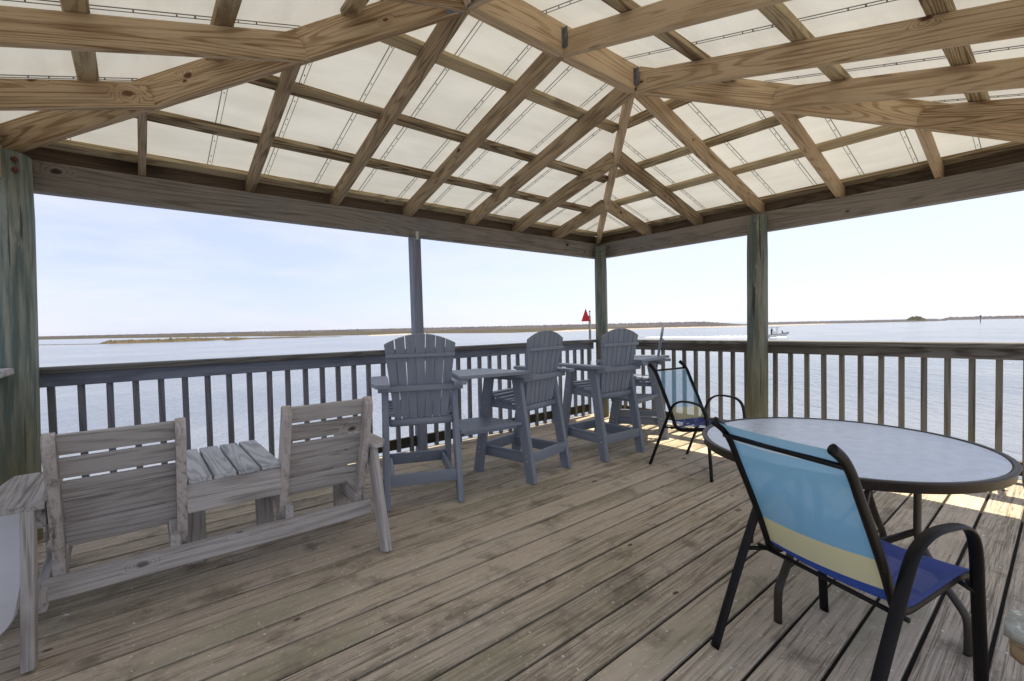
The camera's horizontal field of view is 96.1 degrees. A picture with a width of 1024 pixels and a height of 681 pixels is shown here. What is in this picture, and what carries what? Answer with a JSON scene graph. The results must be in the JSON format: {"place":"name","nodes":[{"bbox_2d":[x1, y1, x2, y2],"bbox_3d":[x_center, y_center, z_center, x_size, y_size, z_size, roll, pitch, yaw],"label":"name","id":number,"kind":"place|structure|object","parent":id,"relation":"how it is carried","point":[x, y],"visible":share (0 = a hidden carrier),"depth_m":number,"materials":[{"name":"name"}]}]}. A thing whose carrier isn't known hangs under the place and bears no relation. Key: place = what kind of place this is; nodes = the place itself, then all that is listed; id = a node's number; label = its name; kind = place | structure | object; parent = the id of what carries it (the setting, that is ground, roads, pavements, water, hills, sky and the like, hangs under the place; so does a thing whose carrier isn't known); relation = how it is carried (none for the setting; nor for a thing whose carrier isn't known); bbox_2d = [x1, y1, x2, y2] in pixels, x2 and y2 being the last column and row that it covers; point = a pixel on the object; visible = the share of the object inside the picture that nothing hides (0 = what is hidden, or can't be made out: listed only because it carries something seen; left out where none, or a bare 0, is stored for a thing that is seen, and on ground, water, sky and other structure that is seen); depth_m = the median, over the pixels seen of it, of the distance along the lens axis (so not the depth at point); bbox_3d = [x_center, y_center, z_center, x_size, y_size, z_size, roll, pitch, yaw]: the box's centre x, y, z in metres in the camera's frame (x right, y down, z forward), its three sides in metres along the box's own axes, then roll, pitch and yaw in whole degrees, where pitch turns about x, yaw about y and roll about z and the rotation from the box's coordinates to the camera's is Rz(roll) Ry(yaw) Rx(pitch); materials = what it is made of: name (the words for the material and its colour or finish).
{"place":"outdoors","nodes":[
{"label":"outdoors","id":0,"kind":"place"},
{"bbox_2d":[0,513,19,634],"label":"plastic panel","id":1,"kind":"object","parent":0,"point":[9,564],"visible":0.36,"depth_m":1.94,"materials":[{"name":"white plastic"}]},
{"bbox_2d":[50,344,81,344],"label":"marsh island","id":2,"kind":"structure","parent":0,"point":[65,344],"depth_m":188.72,"materials":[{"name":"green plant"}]},
{"bbox_2d":[99,337,227,343],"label":"marsh island","id":3,"kind":"structure","parent":0,"point":[157,340],"depth_m":201.06,"materials":[{"name":"green plant"}]},
{"bbox_2d":[223,336,337,340],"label":"marsh island","id":4,"kind":"structure","parent":0,"point":[235,338],"depth_m":242.15,"materials":[{"name":"green plant"}]},
{"bbox_2d":[34,191,1023,335],"label":"sky","id":5,"kind":"structure","parent":0,"point":[104,268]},
{"bbox_2d":[39,318,1023,480],"bbox_3d":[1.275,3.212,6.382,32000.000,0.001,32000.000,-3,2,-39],"label":"water","id":6,"kind":"structure","parent":0,"point":[90,351],"depth_m":28.71,"materials":[{"name":"liquid"}]},
{"bbox_2d":[39,326,711,339],"bbox_3d":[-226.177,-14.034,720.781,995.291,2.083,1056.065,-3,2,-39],"label":"marsh","id":7,"kind":"structure","parent":6,"relation":"in","point":[401,332],"depth_m":399.65,"materials":[{"name":"brown plant"}]},
{"bbox_2d":[38,321,745,337],"bbox_3d":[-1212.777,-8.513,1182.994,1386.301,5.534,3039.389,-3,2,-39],"label":"tree line","id":8,"kind":"object","parent":6,"relation":"on","point":[671,324],"visible":0.77,"depth_m":535.61,"materials":[{"name":"green plant"}]},
{"bbox_2d":[368,333,425,335],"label":"sandbank","id":9,"kind":"structure","parent":6,"relation":"in","point":[389,334],"depth_m":287.96,"materials":[{"name":"beige sand"}]},
{"bbox_2d":[0,413,1023,680],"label":"deck","id":10,"kind":"structure","parent":6,"relation":"in","point":[588,565],"depth_m":2.11,"materials":[{"name":"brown wood"}]},
{"bbox_2d":[0,368,13,377],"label":"railing","id":11,"kind":"object","parent":10,"relation":"on","point":[5,372],"visible":1,"depth_m":2.50,"materials":[{"name":"wood"}]},
{"bbox_2d":[0,396,391,673],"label":"wooden bench","id":12,"kind":"object","parent":10,"relation":"on","point":[67,514],"visible":1,"depth_m":2.10,"materials":[{"name":"grey wood"}]},
{"bbox_2d":[39,339,596,481],"bbox_3d":[-0.925,0.594,4.550,5.260,1.033,0.180,-3,2,-39],"label":"railing","id":13,"kind":"object","parent":10,"relation":"on","point":[79,376],"visible":0.45,"depth_m":3.66,"materials":[{"name":"grey wood"}]},
{"bbox_2d":[371,333,466,510],"bbox_3d":[-0.696,0.545,3.442,0.680,1.202,0.678,-2,2,-16],"label":"bar chair","id":14,"kind":"object","parent":10,"relation":"on","point":[425,403],"visible":0.98,"depth_m":3.22,"materials":[{"name":"painted wood"}]},
{"bbox_2d":[452,368,529,435],"bbox_3d":[-0.235,0.466,3.600,0.601,0.452,0.476,-2,2,-32],"label":"tray table","id":15,"kind":"object","parent":14,"relation":"on","point":[474,426],"visible":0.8,"depth_m":3.51,"materials":[{"name":"painted wood"}]},
{"bbox_2d":[0,0,1023,541],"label":"pavilion","id":16,"kind":"structure","parent":10,"relation":"on","point":[598,130],"depth_m":3.11,"materials":[{"name":"brown wood"}]},
{"bbox_2d":[474,330,573,483],"bbox_3d":[0.089,0.514,3.942,0.678,1.202,0.680,0,2,39],"label":"bar chair","id":17,"kind":"object","parent":10,"relation":"on","point":[537,387],"visible":0.95,"depth_m":3.82,"materials":[{"name":"painted wood"}]},
{"bbox_2d":[558,328,648,461],"bbox_3d":[0.865,0.482,4.485,0.680,1.202,0.678,-2,2,-36],"label":"bar chair","id":18,"kind":"object","parent":10,"relation":"on","point":[616,367],"visible":0.97,"depth_m":4.33,"materials":[{"name":"painted wood"}]},
{"bbox_2d":[607,327,670,438],"bbox_3d":[1.431,0.449,5.200,0.678,1.202,0.680,-1,2,17],"label":"bar chair","id":19,"kind":"object","parent":10,"relation":"on","point":[619,415],"visible":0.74,"depth_m":4.97,"materials":[{"name":"painted wood"}]},
{"bbox_2d":[608,356,664,403],"bbox_3d":[1.303,0.398,4.794,0.585,0.452,0.525,-3,2,-39],"label":"tray table","id":20,"kind":"object","parent":19,"relation":"on","point":[641,398],"visible":0.59,"depth_m":4.70,"materials":[{"name":"wood"}]},
{"bbox_2d":[648,360,745,482],"bbox_3d":[1.581,0.636,3.908,0.549,0.888,0.690,-2,2,-33],"label":"sling chair","id":21,"kind":"object","parent":10,"relation":"on","point":[683,401],"visible":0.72,"depth_m":4.01,"materials":[{"name":"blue metal"}]},
{"bbox_2d":[621,339,1023,482],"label":"railing","id":22,"kind":"object","parent":10,"relation":"on","point":[998,352],"visible":0.5,"depth_m":4.06,"materials":[{"name":"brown wood"}]},
{"bbox_2d":[711,417,988,680],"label":"sling chair","id":23,"kind":"object","parent":10,"relation":"on","point":[810,507],"visible":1,"depth_m":1.45,"materials":[{"name":"blue fabric"}]},
{"bbox_2d":[702,417,1022,656],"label":"patio table","id":24,"kind":"object","parent":10,"relation":"on","point":[917,464],"visible":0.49,"depth_m":1.87,"materials":[{"name":"grey glass"}]},
{"bbox_2d":[1003,609,1023,665],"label":"handrail","id":25,"kind":"object","parent":10,"relation":"on","point":[1014,626],"visible":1,"depth_m":0.51,"materials":[{"name":"wood"}]},
{"bbox_2d":[582,309,591,360],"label":"channel marker","id":26,"kind":"object","parent":6,"relation":"in","point":[586,317],"visible":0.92,"depth_m":44.24,"materials":[{"name":"red plastic"}]},
{"bbox_2d":[554,324,816,331],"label":"sandbank","id":27,"kind":"structure","parent":6,"relation":"in","point":[680,327],"depth_m":340.73,"materials":[{"name":"beige sand"}]},
{"bbox_2d":[678,336,746,336],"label":"wake","id":28,"kind":"object","parent":6,"relation":"on","point":[719,336],"visible":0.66,"depth_m":106.49,"materials":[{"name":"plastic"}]},
{"bbox_2d":[768,327,788,336],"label":"motor boat","id":29,"kind":"object","parent":6,"relation":"on","point":[774,334],"visible":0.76,"depth_m":98.13,"materials":[{"name":"white plastic"}]},
{"bbox_2d":[746,319,946,324],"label":"shore","id":30,"kind":"structure","parent":0,"point":[830,322],"depth_m":499.12,"materials":[{"name":"brown sand"}]},
{"bbox_2d":[906,316,925,320],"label":"hill","id":31,"kind":"structure","parent":0,"point":[918,318],"depth_m":519.39,"materials":[{"name":"green plant"}]},
{"bbox_2d":[940,315,1023,319],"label":"shore","id":32,"kind":"structure","parent":0,"point":[986,317],"depth_m":681.38,"materials":[{"name":"brown sand"}]}
]}

